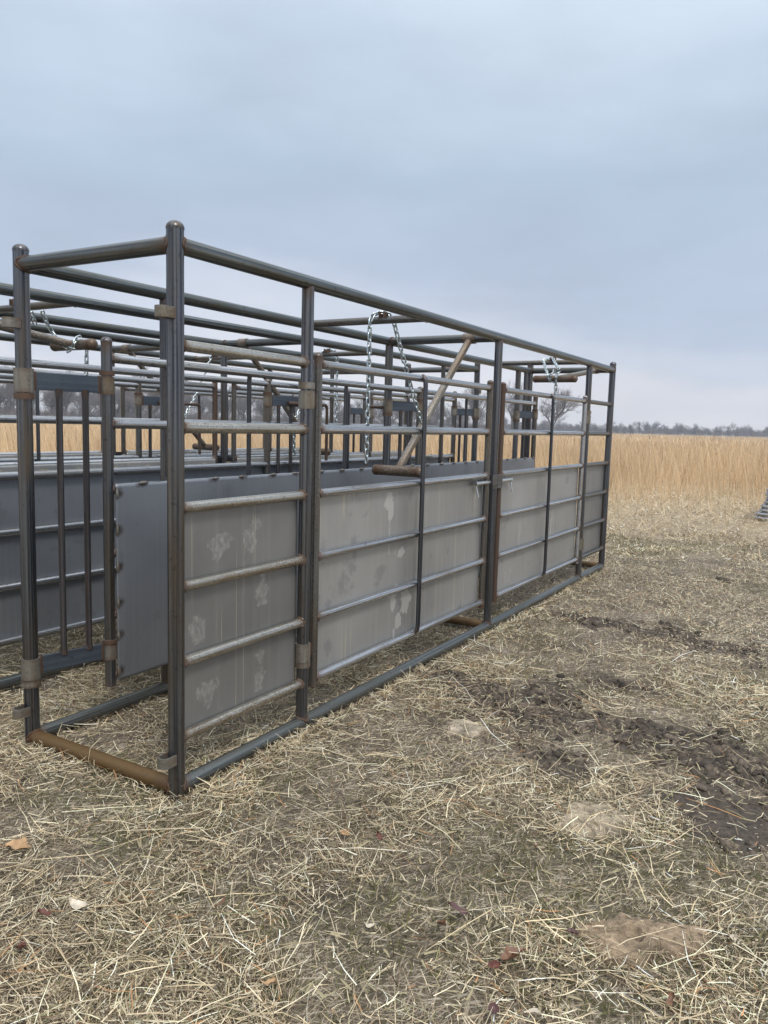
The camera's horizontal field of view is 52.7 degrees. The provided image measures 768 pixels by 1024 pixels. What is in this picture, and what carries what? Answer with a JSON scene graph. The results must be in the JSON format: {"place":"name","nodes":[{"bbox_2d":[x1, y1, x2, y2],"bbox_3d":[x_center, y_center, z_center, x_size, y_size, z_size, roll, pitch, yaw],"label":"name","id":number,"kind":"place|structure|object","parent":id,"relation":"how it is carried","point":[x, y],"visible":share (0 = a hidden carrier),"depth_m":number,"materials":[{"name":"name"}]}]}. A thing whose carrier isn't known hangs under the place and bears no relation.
{"place":"outdoors","nodes":[
{"label":"outdoors","id":0,"kind":"place"},
{"bbox_2d":[0,438,767,1023],"bbox_3d":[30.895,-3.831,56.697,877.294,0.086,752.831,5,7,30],"label":"ground","id":1,"kind":"structure","parent":0,"point":[754,830],"depth_m":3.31,"materials":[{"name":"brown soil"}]},
{"bbox_2d":[0,365,15,414],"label":"bare tree","id":2,"kind":"object","parent":1,"relation":"on","point":[8,390],"visible":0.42,"depth_m":103.12,"materials":[{"name":"grey plant"}]},
{"bbox_2d":[0,366,15,409],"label":"bare tree","id":3,"kind":"object","parent":1,"relation":"on","point":[5,403],"visible":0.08,"depth_m":109.45,"materials":[{"name":"grey plant"}]},
{"bbox_2d":[5,837,30,849],"bbox_3d":[-1.404,1.280,2.978,0.119,0.028,0.073,-3,10,15],"label":"dry leaf","id":4,"kind":"object","parent":1,"relation":"on","point":[19,844],"visible":1,"depth_m":2.99,"materials":[{"name":"plant"}]},
{"bbox_2d":[16,939,25,949],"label":"dry leaf","id":5,"kind":"object","parent":1,"relation":"on","point":[21,946],"visible":1,"depth_m":2.43,"materials":[{"name":"brown plant"}]},
{"bbox_2d":[32,390,47,409],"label":"bare tree","id":6,"kind":"object","parent":1,"relation":"on","point":[34,400],"visible":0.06,"depth_m":113.77,"materials":[{"name":"grey plant"}]},
{"bbox_2d":[37,908,51,915],"bbox_3d":[-1.131,1.334,2.585,0.051,0.014,0.025,6,3,4],"label":"dry leaf","id":7,"kind":"object","parent":1,"relation":"on","point":[44,911],"visible":1,"depth_m":2.59,"materials":[{"name":"red plant"}]},
{"bbox_2d":[39,390,72,415],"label":"bare tree","id":8,"kind":"object","parent":1,"relation":"on","point":[51,406],"visible":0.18,"depth_m":111.39,"materials":[{"name":"grey plant"}]},
{"bbox_2d":[42,391,81,411],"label":"bare tree","id":9,"kind":"object","parent":1,"relation":"on","point":[67,402],"visible":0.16,"depth_m":123.14,"materials":[{"name":"grey plant"}]},
{"bbox_2d":[40,370,89,415],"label":"bare tree","id":10,"kind":"object","parent":1,"relation":"on","point":[65,403],"visible":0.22,"depth_m":109.61,"materials":[{"name":"grey plant"}]},
{"bbox_2d":[67,896,87,908],"bbox_3d":[-1.042,1.326,2.634,0.076,0.025,0.037,22,22,7],"label":"dry leaf","id":11,"kind":"object","parent":1,"relation":"on","point":[75,903],"visible":0.98,"depth_m":2.64,"materials":[{"name":"beige plant"}]},
{"bbox_2d":[69,392,96,414],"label":"bare tree","id":12,"kind":"object","parent":1,"relation":"on","point":[79,405],"visible":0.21,"depth_m":127.93,"materials":[{"name":"grey plant"}]},
{"bbox_2d":[68,394,98,411],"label":"bare tree","id":13,"kind":"object","parent":1,"relation":"on","point":[73,405],"visible":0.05,"depth_m":131.51,"materials":[{"name":"grey plant"}]},
{"bbox_2d":[89,394,116,410],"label":"bare tree","id":14,"kind":"object","parent":1,"relation":"on","point":[95,402],"visible":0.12,"depth_m":119.59,"materials":[{"name":"grey plant"}]},
{"bbox_2d":[92,388,134,416],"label":"bare tree","id":15,"kind":"object","parent":1,"relation":"on","point":[117,399],"visible":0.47,"depth_m":110.34,"materials":[{"name":"grey plant"}]},
{"bbox_2d":[95,387,148,415],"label":"bare tree","id":16,"kind":"object","parent":1,"relation":"on","point":[131,403],"visible":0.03,"depth_m":120.13,"materials":[{"name":"grey plant"}]},
{"bbox_2d":[116,387,145,416],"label":"bare tree","id":17,"kind":"object","parent":1,"relation":"on","point":[127,408],"visible":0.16,"depth_m":114.76,"materials":[{"name":"grey plant"}]},
{"bbox_2d":[125,367,159,417],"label":"bare tree","id":18,"kind":"object","parent":1,"relation":"on","point":[153,394],"visible":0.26,"depth_m":99.87,"materials":[{"name":"grey plant"}]},
{"bbox_2d":[130,392,185,418],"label":"bare tree","id":19,"kind":"object","parent":1,"relation":"on","point":[155,409],"visible":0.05,"depth_m":114.38,"materials":[{"name":"grey plant"}]},
{"bbox_2d":[0,319,373,461],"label":"cattle alley","id":20,"kind":"structure","parent":1,"relation":"on","point":[146,347],"depth_m":8.06,"materials":[{"name":"metal"}]},
{"bbox_2d":[184,355,211,449],"bbox_3d":[-2.095,-1.287,8.999,0.563,1.140,0.106,-4,8,-39],"label":"hanging chain","id":21,"kind":"object","parent":20,"relation":"hanging from","point":[196,393],"visible":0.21,"depth_m":8.90,"materials":[{"name":"metal"}]},
{"bbox_2d":[184,380,196,416],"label":"bare tree","id":22,"kind":"object","parent":1,"relation":"on","point":[188,398],"visible":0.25,"depth_m":117.57,"materials":[{"name":"grey plant"}]},
{"bbox_2d":[194,395,211,416],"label":"bare tree","id":23,"kind":"object","parent":1,"relation":"on","point":[202,406],"visible":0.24,"depth_m":132.88,"materials":[{"name":"grey plant"}]},
{"bbox_2d":[204,396,220,415],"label":"bare tree","id":24,"kind":"object","parent":1,"relation":"on","point":[210,411],"visible":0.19,"depth_m":132.01,"materials":[{"name":"grey plant"}]},
{"bbox_2d":[214,896,224,906],"bbox_3d":[-0.557,1.328,2.641,0.047,0.011,0.023,-33,6,-42],"label":"dry leaf","id":25,"kind":"object","parent":1,"relation":"on","point":[222,901],"visible":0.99,"depth_m":2.65,"materials":[{"name":"brown plant"}]},
{"bbox_2d":[201,385,238,415],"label":"bare tree","id":26,"kind":"object","parent":1,"relation":"on","point":[219,401],"visible":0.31,"depth_m":126.22,"materials":[{"name":"grey plant"}]},
{"bbox_2d":[0,282,480,689],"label":"cattle alley","id":27,"kind":"structure","parent":1,"relation":"on","point":[133,470],"depth_m":5.48,"materials":[{"name":"metal"}]},
{"bbox_2d":[30,309,88,375],"bbox_3d":[-2.289,-0.973,5.403,0.413,0.834,0.214,2,6,6],"label":"hanging chain","id":28,"kind":"object","parent":27,"relation":"hanging from","point":[52,332],"visible":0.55,"depth_m":5.41,"materials":[{"name":"metal"}]},
{"bbox_2d":[292,348,338,454],"bbox_3d":[-0.740,-1.174,8.222,0.562,1.140,0.105,-4,8,-39],"label":"hanging chain","id":29,"kind":"object","parent":27,"relation":"hanging from","point":[336,412],"visible":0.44,"depth_m":8.30,"materials":[{"name":"metal"}]},
{"bbox_2d":[228,397,258,420],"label":"bare tree","id":30,"kind":"object","parent":1,"relation":"on","point":[241,406],"visible":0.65,"depth_m":124.11,"materials":[{"name":"grey plant"}]},
{"bbox_2d":[251,379,276,419],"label":"bare tree","id":31,"kind":"object","parent":1,"relation":"on","point":[260,403],"visible":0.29,"depth_m":142.69,"materials":[{"name":"grey plant"}]},
{"bbox_2d":[251,401,276,416],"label":"bare tree","id":32,"kind":"object","parent":1,"relation":"on","point":[262,411],"visible":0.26,"depth_m":144.16,"materials":[{"name":"grey plant"}]},
{"bbox_2d":[261,978,276,985],"bbox_3d":[-0.339,1.378,2.278,0.047,0.014,0.028,-1,6,1],"label":"dry leaf","id":33,"kind":"object","parent":1,"relation":"on","point":[268,982],"visible":1,"depth_m":2.28,"materials":[{"name":"beige plant"}]},
{"bbox_2d":[280,407,297,421],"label":"bare tree","id":34,"kind":"object","parent":1,"relation":"on","point":[284,415],"visible":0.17,"depth_m":136.40,"materials":[{"name":"grey plant"}]},
{"bbox_2d":[1,220,616,801],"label":"cattle alley","id":35,"kind":"structure","parent":1,"relation":"on","point":[237,596],"depth_m":4.30,"materials":[{"name":"metal"}]},
{"bbox_2d":[364,310,421,463],"bbox_3d":[0.109,-0.867,5.475,0.544,1.059,0.104,-4,8,-40],"label":"hanging chain","id":36,"kind":"object","parent":35,"relation":"hanging from","point":[373,315],"visible":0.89,"depth_m":5.36,"materials":[{"name":"metal"}]},
{"bbox_2d":[542,358,560,411],"bbox_3d":[1.744,-1.350,8.195,0.149,0.589,0.490,2,6,0],"label":"hanging chain","id":37,"kind":"object","parent":35,"relation":"hanging from","point":[557,368],"visible":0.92,"depth_m":8.02,"materials":[{"name":"metal"}]},
{"bbox_2d":[327,401,351,419],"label":"bare tree","id":38,"kind":"object","parent":1,"relation":"on","point":[339,409],"visible":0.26,"depth_m":150.24,"materials":[{"name":"grey plant"}]},
{"bbox_2d":[328,401,356,422],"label":"bare tree","id":39,"kind":"object","parent":1,"relation":"on","point":[340,416],"visible":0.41,"depth_m":130.25,"materials":[{"name":"grey plant"}]},
{"bbox_2d":[340,829,349,834],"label":"dry leaf","id":40,"kind":"object","parent":1,"relation":"on","point":[344,832],"visible":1,"depth_m":3.12,"materials":[{"name":"plant"}]},
{"bbox_2d":[351,394,362,418],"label":"bare tree","id":41,"kind":"object","parent":1,"relation":"on","point":[359,405],"visible":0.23,"depth_m":141.06,"materials":[{"name":"grey plant"}]},
{"bbox_2d":[363,922,375,927],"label":"dry leaf","id":42,"kind":"object","parent":1,"relation":"on","point":[370,925],"visible":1,"depth_m":2.55,"materials":[{"name":"beige plant"}]},
{"bbox_2d":[362,396,397,422],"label":"bare tree","id":43,"kind":"object","parent":1,"relation":"on","point":[380,412],"visible":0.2,"depth_m":135.00,"materials":[{"name":"grey plant"}]},
{"bbox_2d":[377,831,382,839],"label":"dry leaf","id":44,"kind":"object","parent":1,"relation":"on","point":[380,837],"visible":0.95,"depth_m":3.10,"materials":[{"name":"brown plant"}]},
{"bbox_2d":[0,411,767,549],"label":"prairie grass","id":45,"kind":"structure","parent":1,"relation":"on","point":[676,459],"depth_m":25.67,"materials":[{"name":"beige plant"}]},
{"bbox_2d":[0,403,767,437],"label":"underwood","id":46,"kind":"object","parent":1,"relation":"on","point":[194,416],"visible":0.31,"depth_m":135.61,"materials":[{"name":"brown plant"}]},
{"bbox_2d":[373,410,403,423],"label":"bare tree","id":47,"kind":"object","parent":1,"relation":"on","point":[392,416],"visible":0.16,"depth_m":134.94,"materials":[{"name":"grey plant"}]},
{"bbox_2d":[413,402,438,424],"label":"bare tree","id":48,"kind":"object","parent":1,"relation":"on","point":[429,422],"visible":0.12,"depth_m":133.94,"materials":[{"name":"grey plant"}]},
{"bbox_2d":[437,918,445,924],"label":"dry leaf","id":49,"kind":"object","parent":1,"relation":"on","point":[442,922],"visible":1,"depth_m":2.56,"materials":[{"name":"brown plant"}]},
{"bbox_2d":[433,402,450,420],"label":"bare tree","id":50,"kind":"object","parent":1,"relation":"on","point":[437,411],"visible":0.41,"depth_m":148.00,"materials":[{"name":"grey plant"}]},
{"bbox_2d":[439,403,459,423],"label":"bare tree","id":51,"kind":"object","parent":1,"relation":"on","point":[448,411],"visible":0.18,"depth_m":160.79,"materials":[{"name":"grey plant"}]},
{"bbox_2d":[448,902,466,914],"bbox_3d":[0.252,1.347,2.641,0.072,0.015,0.036,20,9,15],"label":"dry leaf","id":52,"kind":"object","parent":1,"relation":"on","point":[454,905],"visible":1,"depth_m":2.65,"materials":[{"name":"plant"}]},
{"bbox_2d":[447,405,471,423],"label":"bare tree","id":53,"kind":"object","parent":1,"relation":"on","point":[457,416],"visible":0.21,"depth_m":153.55,"materials":[{"name":"grey plant"}]},
{"bbox_2d":[446,719,488,737],"bbox_3d":[0.433,1.201,4.322,0.237,0.036,0.239,-4,8,-38],"label":"stone","id":54,"kind":"object","parent":1,"relation":"on","point":[471,725],"visible":0.88,"depth_m":4.29,"materials":[{"name":"beige stone"}]},
{"bbox_2d":[457,383,486,420],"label":"bare tree","id":55,"kind":"object","parent":1,"relation":"on","point":[470,402],"visible":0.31,"depth_m":131.34,"materials":[{"name":"grey plant"}]},
{"bbox_2d":[461,408,485,426],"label":"bare tree","id":56,"kind":"object","parent":1,"relation":"on","point":[481,421],"visible":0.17,"depth_m":150.29,"materials":[{"name":"grey plant"}]},
{"bbox_2d":[489,1002,498,1013],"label":"dry leaf","id":57,"kind":"object","parent":1,"relation":"on","point":[495,1008],"visible":0.99,"depth_m":2.20,"materials":[{"name":"brown plant"}]},
{"bbox_2d":[488,960,500,967],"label":"dry leaf","id":58,"kind":"object","parent":1,"relation":"on","point":[494,964],"visible":0.98,"depth_m":2.38,"materials":[{"name":"brown plant"}]},
{"bbox_2d":[494,699,506,706],"bbox_3d":[0.715,1.173,4.749,0.078,0.042,0.082,5,7,30],"label":"dirt clod","id":59,"kind":"object","parent":1,"relation":"on","point":[501,703],"visible":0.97,"depth_m":4.73,"materials":[{"name":"brown soil"}]},
{"bbox_2d":[501,946,523,960],"bbox_3d":[0.400,1.372,2.408,0.094,0.028,0.058,-6,-5,-32],"label":"dry leaf","id":60,"kind":"object","parent":1,"relation":"on","point":[507,954],"visible":1,"depth_m":2.41,"materials":[{"name":"brown plant"}]},
{"bbox_2d":[505,382,538,428],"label":"bare tree","id":61,"kind":"object","parent":1,"relation":"on","point":[510,406],"visible":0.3,"depth_m":129.73,"materials":[{"name":"grey plant"}]},
{"bbox_2d":[523,1008,540,1014],"bbox_3d":[0.416,1.407,2.182,0.051,0.016,0.027,-2,-7,19],"label":"dry leaf","id":62,"kind":"object","parent":1,"relation":"on","point":[534,1011],"visible":1,"depth_m":2.18,"materials":[{"name":"beige plant"}]},
{"bbox_2d":[538,418,548,429],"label":"bare tree","id":63,"kind":"object","parent":1,"relation":"on","point":[544,423],"visible":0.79,"depth_m":231.53,"materials":[{"name":"grey plant"}]},
{"bbox_2d":[554,422,561,430],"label":"bare tree","id":64,"kind":"object","parent":1,"relation":"on","point":[556,426],"visible":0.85,"depth_m":244.05,"materials":[{"name":"grey plant"}]},
{"bbox_2d":[538,386,581,428],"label":"bare tree","id":65,"kind":"object","parent":1,"relation":"on","point":[559,408],"visible":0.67,"depth_m":122.59,"materials":[{"name":"grey plant"}]},
{"bbox_2d":[558,697,569,704],"bbox_3d":[1.129,1.186,4.861,0.074,0.037,0.126,5,7,30],"label":"dirt clod","id":66,"kind":"object","parent":1,"relation":"on","point":[564,698],"visible":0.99,"depth_m":4.86,"materials":[{"name":"soil"}]},
{"bbox_2d":[566,928,578,933],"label":"dry leaf","id":67,"kind":"object","parent":1,"relation":"on","point":[570,930],"visible":0.98,"depth_m":2.54,"materials":[{"name":"red plant"}]},
{"bbox_2d":[387,569,767,859],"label":"loose earth","id":68,"kind":"structure","parent":1,"relation":"on","point":[731,757],"depth_m":4.43,"materials":[{"name":"brown soil"}]},
{"bbox_2d":[591,423,598,431],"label":"bare tree","id":69,"kind":"object","parent":1,"relation":"on","point":[595,427],"visible":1,"depth_m":238.32,"materials":[{"name":"grey plant"}]},
{"bbox_2d":[553,800,640,838],"bbox_3d":[0.912,1.328,3.367,0.364,0.044,0.344,5,7,30],"label":"stone","id":70,"kind":"object","parent":1,"relation":"on","point":[590,808],"visible":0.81,"depth_m":3.33,"materials":[{"name":"beige stone"}]},
{"bbox_2d":[612,423,621,433],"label":"bare tree","id":71,"kind":"object","parent":1,"relation":"on","point":[617,427],"visible":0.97,"depth_m":235.44,"materials":[{"name":"grey plant"}]},
{"bbox_2d":[627,422,636,434],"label":"bare tree","id":72,"kind":"object","parent":1,"relation":"on","point":[631,428],"visible":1,"depth_m":238.58,"materials":[{"name":"grey plant"}]},
{"bbox_2d":[634,421,643,433],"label":"bare tree","id":73,"kind":"object","parent":1,"relation":"on","point":[638,427],"visible":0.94,"depth_m":253.40,"materials":[{"name":"grey plant"}]},
{"bbox_2d":[574,912,713,970],"bbox_3d":[0.871,1.408,2.584,0.492,0.056,0.274,0,7,-14],"label":"stone","id":74,"kind":"object","parent":1,"relation":"on","point":[634,928],"visible":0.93,"depth_m":2.54,"materials":[{"name":"brown stone"}]},
{"bbox_2d":[642,420,651,429],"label":"bare tree","id":75,"kind":"object","parent":1,"relation":"on","point":[645,424],"visible":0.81,"depth_m":264.01,"materials":[{"name":"grey plant"}]},
{"bbox_2d":[651,420,660,430],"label":"bare tree","id":76,"kind":"object","parent":1,"relation":"on","point":[655,425],"visible":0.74,"depth_m":266.76,"materials":[{"name":"grey plant"}]},
{"bbox_2d":[655,425,664,434],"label":"bare tree","id":77,"kind":"object","parent":1,"relation":"on","point":[660,428],"visible":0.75,"depth_m":257.35,"materials":[{"name":"grey plant"}]},
{"bbox_2d":[661,425,668,434],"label":"bare tree","id":78,"kind":"object","parent":1,"relation":"on","point":[664,430],"visible":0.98,"depth_m":241.38,"materials":[{"name":"grey plant"}]},
{"bbox_2d":[666,992,674,1004],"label":"dry leaf","id":79,"kind":"object","parent":1,"relation":"on","point":[669,1000],"visible":1,"depth_m":2.27,"materials":[{"name":"brown plant"}]},
{"bbox_2d":[673,423,686,434],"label":"bare tree","id":80,"kind":"object","parent":1,"relation":"on","point":[680,428],"visible":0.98,"depth_m":254.38,"materials":[{"name":"grey plant"}]},
{"bbox_2d":[691,424,702,434],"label":"bare tree","id":81,"kind":"object","parent":1,"relation":"on","point":[695,428],"visible":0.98,"depth_m":254.28,"materials":[{"name":"grey plant"}]},
{"bbox_2d":[694,736,716,744],"bbox_3d":[1.778,1.271,4.297,0.129,0.042,0.074,3,7,10],"label":"dirt clod","id":82,"kind":"object","parent":1,"relation":"on","point":[706,740],"visible":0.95,"depth_m":4.28,"materials":[{"name":"soil"}]},
{"bbox_2d":[715,426,724,434],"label":"bare tree","id":83,"kind":"object","parent":1,"relation":"on","point":[720,432],"visible":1,"depth_m":253.33,"materials":[{"name":"grey plant"}]},
{"bbox_2d":[715,576,730,583],"bbox_3d":[3.915,0.781,8.922,0.131,0.067,0.231,1,6,-4],"label":"dirt clod","id":84,"kind":"object","parent":1,"relation":"on","point":[722,578],"visible":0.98,"depth_m":8.90,"materials":[{"name":"brown soil"}]},
{"bbox_2d":[725,426,731,436],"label":"bare tree","id":85,"kind":"object","parent":1,"relation":"on","point":[728,430],"visible":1,"depth_m":258.72,"materials":[{"name":"grey plant"}]},
{"bbox_2d":[729,934,738,940],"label":"dry leaf","id":86,"kind":"object","parent":1,"relation":"on","point":[735,937],"visible":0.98,"depth_m":2.56,"materials":[{"name":"beige plant"}]},
{"bbox_2d":[729,422,743,436],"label":"bare tree","id":87,"kind":"object","parent":1,"relation":"on","point":[740,428],"visible":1,"depth_m":247.57,"materials":[{"name":"grey plant"}]},
{"bbox_2d":[746,428,757,436],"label":"bare tree","id":88,"kind":"object","parent":1,"relation":"on","point":[750,432],"visible":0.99,"depth_m":250.57,"materials":[{"name":"grey plant"}]},
{"bbox_2d":[754,515,767,519],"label":"livestock panel","id":89,"kind":"object","parent":1,"relation":"on","point":[763,517],"visible":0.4,"depth_m":15.21,"materials":[{"name":"metal"}]},
{"bbox_2d":[755,510,767,515],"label":"livestock panel","id":90,"kind":"object","parent":89,"relation":"on","point":[761,513],"visible":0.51,"depth_m":15.23,"materials":[{"name":"metal"}]},
{"bbox_2d":[759,507,767,511],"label":"livestock panel","id":91,"kind":"object","parent":90,"relation":"on","point":[762,509],"visible":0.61,"depth_m":15.20,"materials":[{"name":"metal"}]},
{"bbox_2d":[759,427,767,436],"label":"bare tree","id":92,"kind":"object","parent":1,"relation":"on","point":[765,432],"visible":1,"depth_m":253.02,"materials":[{"name":"grey plant"}]},
{"bbox_2d":[0,0,767,437],"label":"sky","id":93,"kind":"structure","parent":0,"point":[587,179],"materials":[{"name":"grey"}]}
]}

